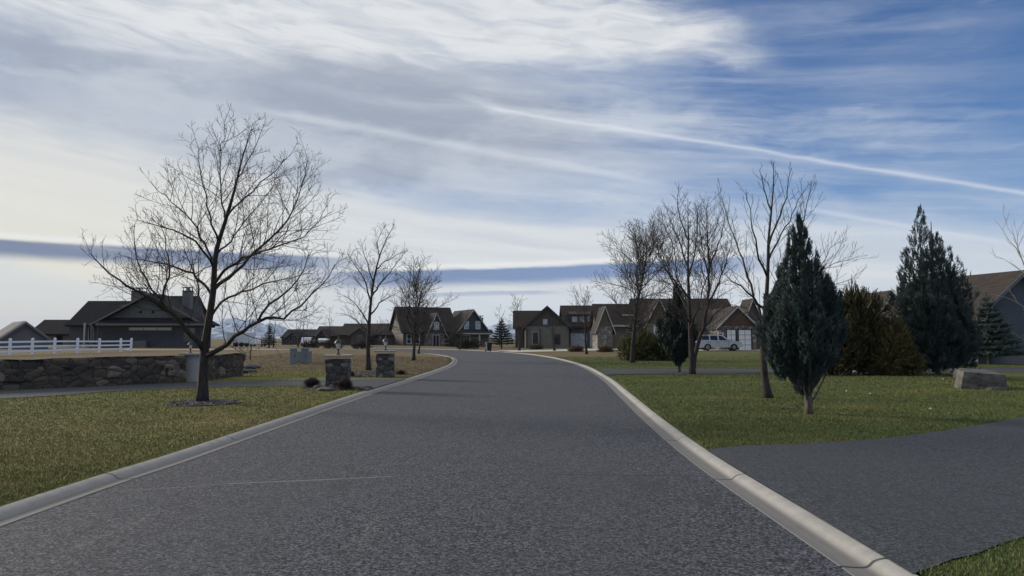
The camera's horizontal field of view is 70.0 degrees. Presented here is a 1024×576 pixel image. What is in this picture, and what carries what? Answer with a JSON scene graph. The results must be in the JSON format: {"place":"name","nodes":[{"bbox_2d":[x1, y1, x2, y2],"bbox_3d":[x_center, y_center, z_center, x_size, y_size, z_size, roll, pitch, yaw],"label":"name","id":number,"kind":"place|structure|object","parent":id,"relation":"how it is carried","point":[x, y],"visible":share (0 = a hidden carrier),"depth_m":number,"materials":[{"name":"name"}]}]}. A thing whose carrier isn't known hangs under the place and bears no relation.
{"place":"outdoors","nodes":[
{"label":"outdoors","id":0,"kind":"place"},
{"bbox_2d":[0,379,402,397],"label":"driveway","id":1,"kind":"structure","parent":0,"point":[374,383],"depth_m":23.20,"materials":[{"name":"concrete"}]},
{"bbox_2d":[124,349,282,349],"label":"path","id":2,"kind":"structure","parent":0,"point":[193,349],"depth_m":82.65,"materials":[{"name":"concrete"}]},
{"bbox_2d":[166,399,241,405],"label":"gravel","id":3,"kind":"structure","parent":0,"point":[211,402],"depth_m":17.03,"materials":[{"name":"grey gravel"}]},
{"bbox_2d":[324,371,396,376],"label":"gravel","id":4,"kind":"structure","parent":0,"point":[365,373],"depth_m":30.54,"materials":[{"name":"grey gravel"}]},
{"bbox_2d":[211,318,514,338],"bbox_3d":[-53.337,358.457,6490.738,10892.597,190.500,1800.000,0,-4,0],"label":"mountains","id":5,"kind":"structure","parent":0,"point":[228,326],"depth_m":6121.72,"materials":[{"name":"stone"}]},
{"bbox_2d":[0,348,851,575],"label":"road","id":6,"kind":"structure","parent":0,"point":[478,463],"depth_m":7.11,"materials":[{"name":"grey asphalt"}]},
{"bbox_2d":[223,332,254,346],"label":"box trailer","id":7,"kind":"object","parent":6,"relation":"on","point":[241,339],"visible":0.88,"depth_m":106.77,"materials":[{"name":"white paint"}]},
{"bbox_2d":[249,335,266,346],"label":"parked car","id":8,"kind":"object","parent":6,"relation":"on","point":[258,341],"visible":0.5,"depth_m":113.71,"materials":[{"name":"white paint"}]},
{"bbox_2d":[300,337,314,345],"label":"parked car","id":9,"kind":"object","parent":6,"relation":"on","point":[307,339],"visible":0.39,"depth_m":115.79,"materials":[{"name":"white paint"}]},
{"bbox_2d":[485,342,491,351],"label":"wheeled bin","id":10,"kind":"object","parent":6,"relation":"on","point":[488,345],"visible":1,"depth_m":87.04,"materials":[{"name":"black plastic"}]},
{"bbox_2d":[0,339,1023,575],"bbox_3d":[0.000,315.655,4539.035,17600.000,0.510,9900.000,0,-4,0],"label":"ground","id":11,"kind":"structure","parent":0,"point":[216,343],"depth_m":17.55,"materials":[{"name":"green plant"}]},
{"bbox_2d":[0,321,52,348],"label":"barn","id":12,"kind":"structure","parent":11,"relation":"on","point":[21,331],"depth_m":85.94,"materials":[{"name":"grey metal"}]},
{"bbox_2d":[35,320,68,344],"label":"outbuilding","id":13,"kind":"structure","parent":11,"relation":"on","point":[52,329],"depth_m":112.49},
{"bbox_2d":[55,335,62,344],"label":"door","id":14,"kind":"structure","parent":13,"relation":"in","point":[59,337],"depth_m":111.70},
{"bbox_2d":[0,338,132,354],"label":"rail fence","id":15,"kind":"object","parent":11,"relation":"on","point":[54,346],"visible":0.91,"depth_m":58.15,"materials":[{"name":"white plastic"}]},
{"bbox_2d":[0,355,186,389],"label":"stone wall","id":16,"kind":"structure","parent":11,"relation":"on","point":[18,374],"depth_m":23.39,"materials":[{"name":"grey stone"}]},
{"bbox_2d":[65,287,219,347],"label":"house","id":17,"kind":"structure","parent":11,"relation":"on","point":[97,320],"depth_m":96.88,"materials":[{"name":"grey wood"}]},
{"bbox_2d":[88,327,93,340],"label":"window","id":18,"kind":"structure","parent":17,"relation":"in","point":[88,327],"depth_m":101.25,"materials":[{"name":"black glass"}]},
{"bbox_2d":[128,327,171,330],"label":"window","id":19,"kind":"structure","parent":17,"relation":"in","point":[129,328],"depth_m":96.81,"materials":[{"name":"grey glass"}]},
{"bbox_2d":[183,328,195,341],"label":"window","id":20,"kind":"structure","parent":17,"relation":"in","point":[186,338],"depth_m":96.76,"materials":[{"name":"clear glass"}]},
{"bbox_2d":[0,378,362,505],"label":"lawn grass","id":21,"kind":"structure","parent":11,"relation":"on","point":[34,481],"depth_m":12.37,"materials":[{"name":"green plant"}]},
{"bbox_2d":[178,353,199,381],"bbox_3d":[-11.199,2.812,25.745,0.800,1.050,0.720,0,-4,0],"label":"stucco post","id":22,"kind":"object","parent":11,"relation":"on","point":[192,362],"visible":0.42,"depth_m":25.49,"materials":[{"name":"paint"}]},
{"bbox_2d":[188,340,193,352],"bbox_3d":[-11.319,2.053,25.748,0.217,0.462,0.188,0,-4,0],"label":"post lantern","id":23,"kind":"object","parent":22,"relation":"on","point":[190,344],"visible":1,"depth_m":25.70,"materials":[{"name":"black metal"}]},
{"bbox_2d":[80,100,355,401],"bbox_3d":[-6.849,-0.972,17.584,6.978,7.537,5.146,0,-4,0],"label":"bare tree","id":24,"kind":"object","parent":11,"relation":"on","point":[202,390],"visible":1,"depth_m":17.40,"materials":[{"name":"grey plant"}]},
{"bbox_2d":[208,353,245,380],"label":"stone wall","id":25,"kind":"structure","parent":11,"relation":"on","point":[220,366],"depth_m":27.72,"materials":[{"name":"grey stone"}]},
{"bbox_2d":[0,353,456,526],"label":"kerb","id":26,"kind":"structure","parent":11,"relation":"on","point":[24,508],"depth_m":9.11,"materials":[{"name":"concrete"}]},
{"bbox_2d":[244,364,256,368],"bbox_3d":[-13.335,3.996,36.767,0.981,0.368,0.714,0,-4,0],"label":"rock","id":27,"kind":"object","parent":11,"relation":"on","point":[249,366],"visible":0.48,"depth_m":36.54,"materials":[{"name":"grey stone"}]},
{"bbox_2d":[260,324,278,347],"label":"spruce","id":28,"kind":"object","parent":11,"relation":"on","point":[269,343],"visible":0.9,"depth_m":95.64,"materials":[{"name":"green plant"}]},
{"bbox_2d":[289,348,297,363],"bbox_3d":[-12.678,3.940,42.417,0.431,0.946,0.410,1,-4,-8],"label":"utility box","id":29,"kind":"object","parent":11,"relation":"on","point":[293,355],"visible":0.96,"depth_m":42.25,"materials":[{"name":"grey metal"}]},
{"bbox_2d":[290,351,295,362],"bbox_3d":[-12.663,3.977,42.234,0.271,0.686,0.046,1,-4,-8],"label":"door","id":30,"kind":"structure","parent":29,"relation":"in","point":[292,360],"depth_m":42.24,"materials":[{"name":"grey metal"}]},
{"bbox_2d":[280,329,316,344],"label":"house","id":31,"kind":"structure","parent":11,"relation":"on","point":[288,335],"depth_m":149.62,"materials":[{"name":"wood"}]},
{"bbox_2d":[289,335,294,341],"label":"window","id":32,"kind":"structure","parent":31,"relation":"in","point":[291,337],"depth_m":147.11,"materials":[{"name":"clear glass"}]},
{"bbox_2d":[297,351,311,362],"bbox_3d":[-12.739,4.191,44.605,0.988,0.698,0.890,1,-4,-8],"label":"utility box","id":33,"kind":"object","parent":11,"relation":"on","point":[299,356],"visible":0.32,"depth_m":44.20,"materials":[{"name":"grey metal"}]},
{"bbox_2d":[300,347,309,363],"bbox_3d":[-12.214,3.979,43.116,0.462,0.946,0.490,1,-4,-8],"label":"utility box","id":34,"kind":"object","parent":11,"relation":"on","point":[304,355],"visible":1,"depth_m":42.91,"materials":[{"name":"grey metal"}]},
{"bbox_2d":[302,351,306,361],"bbox_3d":[-12.194,4.014,42.893,0.302,0.686,0.046,1,-4,-8],"label":"door","id":35,"kind":"structure","parent":34,"relation":"in","point":[304,353],"depth_m":42.91,"materials":[{"name":"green metal"}]},
{"bbox_2d":[299,303,310,342],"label":"young tree","id":36,"kind":"object","parent":11,"relation":"on","point":[303,324],"visible":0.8,"depth_m":103.66,"materials":[{"name":"brown plant"}]},
{"bbox_2d":[300,377,321,387],"bbox_3d":[-6.244,2.927,22.854,0.793,0.376,0.789,0,-4,0],"label":"ornamental shrub","id":37,"kind":"object","parent":11,"relation":"on","point":[311,382],"visible":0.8,"depth_m":22.69,"materials":[{"name":"brown plant"}]},
{"bbox_2d":[299,338,322,347],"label":"bush","id":38,"kind":"object","parent":11,"relation":"on","point":[306,343],"visible":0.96,"depth_m":96.38,"materials":[{"name":"plant"}]},
{"bbox_2d":[318,338,327,343],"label":"boat trailer","id":39,"kind":"object","parent":11,"relation":"on","point":[322,339],"visible":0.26,"depth_m":131.39,"materials":[{"name":"white paint"}]},
{"bbox_2d":[317,387,334,390],"bbox_3d":[-5.465,2.985,21.432,0.558,0.185,0.383,0,-4,0],"label":"stone","id":40,"kind":"object","parent":11,"relation":"on","point":[325,389],"visible":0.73,"depth_m":21.31,"materials":[{"name":"grey stone"}]},
{"bbox_2d":[312,326,342,342],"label":"house","id":41,"kind":"structure","parent":11,"relation":"on","point":[320,332],"depth_m":143.92,"materials":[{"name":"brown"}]},
{"bbox_2d":[324,307,332,341],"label":"young tree","id":42,"kind":"object","parent":11,"relation":"on","point":[329,322],"visible":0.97,"depth_m":114.63,"materials":[{"name":"plant"}]},
{"bbox_2d":[320,339,344,348],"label":"bush","id":43,"kind":"object","parent":11,"relation":"on","point":[328,344],"visible":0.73,"depth_m":91.37,"materials":[{"name":"plant"}]},
{"bbox_2d":[322,354,353,387],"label":"stone pillar","id":44,"kind":"structure","parent":11,"relation":"on","point":[337,369],"depth_m":22.16,"materials":[{"name":"grey stone"}]},
{"bbox_2d":[334,336,341,354],"bbox_3d":[-5.354,1.772,22.551,0.267,0.568,0.231,0,-4,0],"label":"post lantern","id":45,"kind":"object","parent":44,"relation":"on","point":[338,342],"visible":1,"depth_m":22.50,"materials":[{"name":"black metal"}]},
{"bbox_2d":[304,386,371,389],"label":"gravel","id":46,"kind":"structure","parent":11,"relation":"on","point":[314,388],"depth_m":21.84,"materials":[{"name":"gravel"}]},
{"bbox_2d":[334,377,353,389],"bbox_3d":[-4.997,2.853,21.896,0.689,0.392,0.688,0,-4,0],"label":"ornamental shrub","id":47,"kind":"object","parent":46,"relation":"on","point":[344,383],"visible":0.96,"depth_m":21.76,"materials":[{"name":"brown plant"}]},
{"bbox_2d":[233,353,451,377],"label":"dry grass","id":48,"kind":"structure","parent":11,"relation":"on","point":[323,373],"depth_m":40.02,"materials":[{"name":"brown plant"}]},
{"bbox_2d":[350,340,372,348],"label":"bush","id":49,"kind":"object","parent":11,"relation":"on","point":[355,344],"visible":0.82,"depth_m":89.33,"materials":[{"name":"brown plant"}]},
{"bbox_2d":[358,387,369,390],"bbox_3d":[-4.435,3.018,21.881,0.420,0.147,0.268,-2,-5,31],"label":"stone","id":50,"kind":"object","parent":11,"relation":"on","point":[364,388],"visible":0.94,"depth_m":21.76,"materials":[{"name":"grey stone"}]},
{"bbox_2d":[338,324,393,344],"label":"house","id":51,"kind":"structure","parent":11,"relation":"on","point":[352,334],"depth_m":139.64,"materials":[{"name":"brown"}]},
{"bbox_2d":[356,335,361,341],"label":"window","id":52,"kind":"structure","parent":51,"relation":"in","point":[359,337],"depth_m":137.12,"materials":[{"name":"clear glass"}]},
{"bbox_2d":[381,336,391,344],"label":"garage door","id":53,"kind":"structure","parent":51,"relation":"in","point":[389,338],"depth_m":139.62,"materials":[{"name":"grey"}]},
{"bbox_2d":[334,219,406,369],"bbox_3d":[-6.935,0.335,35.836,3.942,7.456,3.802,0,-4,0],"label":"bare tree","id":54,"kind":"object","parent":11,"relation":"on","point":[368,339],"visible":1,"depth_m":35.75,"materials":[{"name":"brown plant"}]},
{"bbox_2d":[374,350,396,377],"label":"stone pillar","id":55,"kind":"structure","parent":11,"relation":"on","point":[385,367],"depth_m":28.81,"materials":[{"name":"grey stone"}]},
{"bbox_2d":[383,336,388,349],"bbox_3d":[-5.046,2.199,29.208,0.267,0.568,0.231,0,-4,0],"label":"post lantern","id":56,"kind":"object","parent":55,"relation":"on","point":[385,340],"visible":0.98,"depth_m":29.16,"materials":[{"name":"black metal"}]},
{"bbox_2d":[394,370,407,374],"bbox_3d":[-4.745,3.590,31.348,0.879,0.228,0.844,0,-4,0],"label":"ornamental shrub","id":57,"kind":"object","parent":11,"relation":"on","point":[400,372],"visible":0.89,"depth_m":31.23,"materials":[{"name":"brown plant"}]},
{"bbox_2d":[376,252,461,360],"bbox_3d":[-6.851,1.103,51.856,5.737,8.151,7.366,-2,-5,30],"label":"bare tree","id":58,"kind":"object","parent":11,"relation":"on","point":[417,303],"visible":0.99,"depth_m":51.20,"materials":[{"name":"brown plant"}]},
{"bbox_2d":[417,309,432,353],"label":"bare tree","id":59,"kind":"object","parent":11,"relation":"on","point":[421,334],"visible":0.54,"depth_m":73.36,"materials":[{"name":"brown plant"}]},
{"bbox_2d":[388,307,492,346],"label":"house","id":60,"kind":"structure","parent":11,"relation":"on","point":[479,329],"depth_m":135.96,"materials":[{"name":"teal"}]},
{"bbox_2d":[407,334,410,343],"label":"window","id":61,"kind":"structure","parent":60,"relation":"in","point":[408,339],"depth_m":133.75,"materials":[{"name":"grey glass"}]},
{"bbox_2d":[433,335,438,345],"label":"window","id":62,"kind":"structure","parent":60,"relation":"in","point":[435,337],"depth_m":133.32,"materials":[{"name":"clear glass"}]},
{"bbox_2d":[464,321,468,328],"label":"window","id":63,"kind":"structure","parent":60,"relation":"in","point":[466,325],"depth_m":135.29,"materials":[{"name":"grey glass"}]},
{"bbox_2d":[476,321,479,328],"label":"window","id":64,"kind":"structure","parent":60,"relation":"in","point":[477,322],"depth_m":136.20,"materials":[{"name":"grey glass"}]},
{"bbox_2d":[445,329,466,346],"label":"hedge bush","id":65,"kind":"object","parent":11,"relation":"on","point":[455,336],"visible":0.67,"depth_m":127.35,"materials":[{"name":"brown plant"}]},
{"bbox_2d":[456,308,471,349],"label":"bare tree","id":66,"kind":"object","parent":11,"relation":"on","point":[463,328],"visible":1,"depth_m":101.68,"materials":[{"name":"grey plant"}]},
{"bbox_2d":[454,336,481,348],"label":"hedge bush","id":67,"kind":"object","parent":11,"relation":"on","point":[465,342],"visible":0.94,"depth_m":107.41,"materials":[{"name":"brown plant"}]},
{"bbox_2d":[489,317,515,348],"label":"spruce","id":68,"kind":"object","parent":11,"relation":"on","point":[501,335],"visible":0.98,"depth_m":111.22,"materials":[{"name":"green plant"}]},
{"bbox_2d":[528,343,543,349],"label":"bush","id":69,"kind":"object","parent":11,"relation":"on","point":[538,346],"visible":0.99,"depth_m":102.46,"materials":[{"name":"brown plant"}]},
{"bbox_2d":[544,317,558,350],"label":"bare tree","id":70,"kind":"object","parent":11,"relation":"on","point":[554,348],"visible":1,"depth_m":89.75,"materials":[{"name":"grey plant"}]},
{"bbox_2d":[513,305,592,347],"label":"house","id":71,"kind":"structure","parent":11,"relation":"on","point":[566,325],"depth_m":117.99,"materials":[{"name":"beige"}]},
{"bbox_2d":[532,332,538,343],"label":"window","id":72,"kind":"structure","parent":71,"relation":"in","point":[535,335],"depth_m":117.69,"materials":[{"name":"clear glass"}]},
{"bbox_2d":[542,319,547,324],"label":"window","id":73,"kind":"structure","parent":71,"relation":"in","point":[544,321],"depth_m":117.80,"materials":[{"name":"white glass"}]},
{"bbox_2d":[554,334,559,344],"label":"window","id":74,"kind":"structure","parent":71,"relation":"in","point":[557,337],"depth_m":117.69,"materials":[{"name":"black glass"}]},
{"bbox_2d":[572,316,576,321],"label":"window","id":75,"kind":"structure","parent":71,"relation":"in","point":[574,318],"depth_m":120.80,"materials":[{"name":"white glass"}]},
{"bbox_2d":[570,333,586,346],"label":"garage door","id":76,"kind":"structure","parent":71,"relation":"in","point":[576,340],"depth_m":120.15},
{"bbox_2d":[590,334,592,346],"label":"garage door","id":77,"kind":"structure","parent":71,"relation":"in","point":[591,335],"depth_m":120.13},
{"bbox_2d":[227,347,917,575],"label":"kerb","id":78,"kind":"structure","parent":11,"relation":"on","point":[852,556],"depth_m":6.93,"materials":[{"name":"concrete"}]},
{"bbox_2d":[567,344,584,351],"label":"bush","id":79,"kind":"object","parent":11,"relation":"on","point":[576,348],"visible":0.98,"depth_m":83.39,"materials":[{"name":"brown plant"}]},
{"bbox_2d":[567,282,597,353],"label":"bare tree","id":80,"kind":"object","parent":11,"relation":"on","point":[585,321],"visible":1,"depth_m":72.05,"materials":[{"name":"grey plant"}]},
{"bbox_2d":[596,345,614,351],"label":"bush","id":81,"kind":"object","parent":11,"relation":"on","point":[604,348],"visible":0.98,"depth_m":79.42,"materials":[{"name":"brown plant"}]},
{"bbox_2d":[619,318,640,346],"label":"spruce","id":82,"kind":"object","parent":11,"relation":"on","point":[629,330],"visible":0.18,"depth_m":73.74,"materials":[{"name":"green plant"}]},
{"bbox_2d":[615,324,671,360],"bbox_3d":[9.505,3.871,50.564,4.775,2.871,2.910,0,-4,0],"label":"juniper shrub","id":83,"kind":"object","parent":11,"relation":"on","point":[648,347],"visible":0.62,"depth_m":50.04,"materials":[{"name":"green plant"}]},
{"bbox_2d":[587,206,703,362],"bbox_3d":[8.321,-0.093,46.106,6.976,9.710,6.463,3,-5,-40],"label":"bare tree","id":84,"kind":"object","parent":11,"relation":"on","point":[640,284],"visible":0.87,"depth_m":46.09,"materials":[{"name":"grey plant"}]},
{"bbox_2d":[589,292,759,349],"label":"house","id":85,"kind":"structure","parent":11,"relation":"on","point":[607,329],"depth_m":97.86,"materials":[{"name":"brown"}]},
{"bbox_2d":[726,329,736,349],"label":"garage door","id":86,"kind":"structure","parent":85,"relation":"in","point":[731,334],"depth_m":89.77,"materials":[{"name":"white metal"}]},
{"bbox_2d":[737,329,752,349],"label":"garage door","id":87,"kind":"structure","parent":85,"relation":"in","point":[744,335],"depth_m":89.73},
{"bbox_2d":[654,285,699,371],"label":"columnar spruce","id":88,"kind":"object","parent":11,"relation":"on","point":[672,336],"visible":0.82,"depth_m":32.59,"materials":[{"name":"green plant"}]},
{"bbox_2d":[634,181,749,374],"bbox_3d":[7.468,-0.404,30.770,4.827,8.131,5.208,-1,-4,18],"label":"bare tree","id":89,"kind":"object","parent":11,"relation":"on","point":[693,352],"visible":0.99,"depth_m":30.86,"materials":[{"name":"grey plant"}]},
{"bbox_2d":[714,160,878,397],"bbox_3d":[7.501,-0.195,19.381,5.946,6.176,2.747,1,-4,-19],"label":"bare tree","id":90,"kind":"object","parent":11,"relation":"on","point":[766,391],"visible":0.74,"depth_m":18.72,"materials":[{"name":"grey plant"}]},
{"bbox_2d":[751,211,848,413],"bbox_3d":[5.830,0.508,14.932,1.757,4.199,1.902,-3,-5,35],"label":"columnar spruce","id":91,"kind":"object","parent":11,"relation":"on","point":[804,324],"visible":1,"depth_m":14.67,"materials":[{"name":"green plant"}]},
{"bbox_2d":[757,290,893,348],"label":"house","id":92,"kind":"structure","parent":11,"relation":"on","point":[883,294],"depth_m":60.72,"materials":[{"name":"brown"}]},
{"bbox_2d":[813,275,895,375],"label":"arborvitae","id":93,"kind":"object","parent":11,"relation":"on","point":[864,329],"visible":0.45,"depth_m":26.07,"materials":[{"name":"green plant"}]},
{"bbox_2d":[866,309,926,375],"bbox_3d":[13.497,2.006,25.699,2.041,2.551,1.570,0,-4,0],"label":"juniper shrub","id":94,"kind":"object","parent":11,"relation":"on","point":[896,359],"visible":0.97,"depth_m":25.40,"materials":[{"name":"green plant"}]},
{"bbox_2d":[884,204,987,374],"bbox_3d":[15.399,0.029,26.947,3.490,6.438,3.093,0,-4,0],"label":"columnar spruce","id":95,"kind":"object","parent":11,"relation":"on","point":[939,319],"visible":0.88,"depth_m":26.41,"materials":[{"name":"green plant"}]},
{"bbox_2d":[871,270,1023,363],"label":"house","id":96,"kind":"structure","parent":11,"relation":"on","point":[999,284],"depth_m":45.38,"materials":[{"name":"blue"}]},
{"bbox_2d":[953,369,957,377],"bbox_3d":[14.687,2.776,23.183,1.094,0.421,0.714,1,-4,-12],"label":"rock","id":97,"kind":"object","parent":11,"relation":"on","point":[955,373],"visible":0.02,"depth_m":23.39,"materials":[{"name":"grey stone"}]},
{"bbox_2d":[954,368,1008,389],"bbox_3d":[12.635,2.526,19.764,1.232,0.687,0.937,-2,-4,24],"label":"rock block","id":98,"kind":"object","parent":11,"relation":"on","point":[980,379],"visible":0.7,"depth_m":19.41,"materials":[{"name":"grey stone"}]},
{"bbox_2d":[985,386,1006,390],"bbox_3d":[12.788,2.661,19.307,0.698,0.173,0.446,1,-4,-10],"label":"rock","id":99,"kind":"object","parent":11,"relation":"on","point":[992,388],"visible":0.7,"depth_m":19.11,"materials":[{"name":"grey stone"}]},
{"bbox_2d":[972,291,1023,364],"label":"spruce","id":100,"kind":"object","parent":11,"relation":"on","point":[992,331],"visible":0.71,"depth_m":43.26,"materials":[{"name":"green plant"}]},
{"bbox_2d":[989,209,1023,339],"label":"bare tree","id":101,"kind":"object","parent":11,"relation":"on","point":[1018,251],"visible":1,"depth_m":25.10,"materials":[{"name":"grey plant"}]},
{"bbox_2d":[0,0,1023,329],"label":"sky","id":102,"kind":"structure","parent":0,"point":[501,140],"materials":[{"name":"blue"}]},
{"bbox_2d":[495,349,620,351],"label":"pale driveway","id":103,"kind":"structure","parent":0,"point":[542,350],"depth_m":91.30,"materials":[{"name":"concrete"}]},
{"bbox_2d":[502,294,525,349],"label":"bare tree","id":104,"kind":"object","parent":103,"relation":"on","point":[519,345],"visible":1,"depth_m":91.60,"materials":[{"name":"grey plant"}]},
{"bbox_2d":[699,334,742,349],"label":"parked car","id":105,"kind":"object","parent":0,"point":[707,342],"visible":0.85,"depth_m":85.84,"materials":[{"name":"silver metal"}]},
{"bbox_2d":[557,356,1023,374],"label":"lawn grass","id":106,"kind":"structure","parent":0,"point":[700,362],"depth_m":43.47,"materials":[{"name":"green plant"}]},
{"bbox_2d":[598,367,1023,374],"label":"driveway","id":107,"kind":"structure","parent":0,"point":[722,371],"depth_m":34.12,"materials":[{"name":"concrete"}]},
{"bbox_2d":[707,417,1023,573],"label":"driveway","id":108,"kind":"structure","parent":0,"point":[914,503],"depth_m":7.63,"materials":[{"name":"grey asphalt"}]},
{"bbox_2d":[834,372,952,374],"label":"gravel","id":109,"kind":"structure","parent":0,"point":[914,373],"depth_m":27.67,"materials":[{"name":"grey gravel"}]}
]}

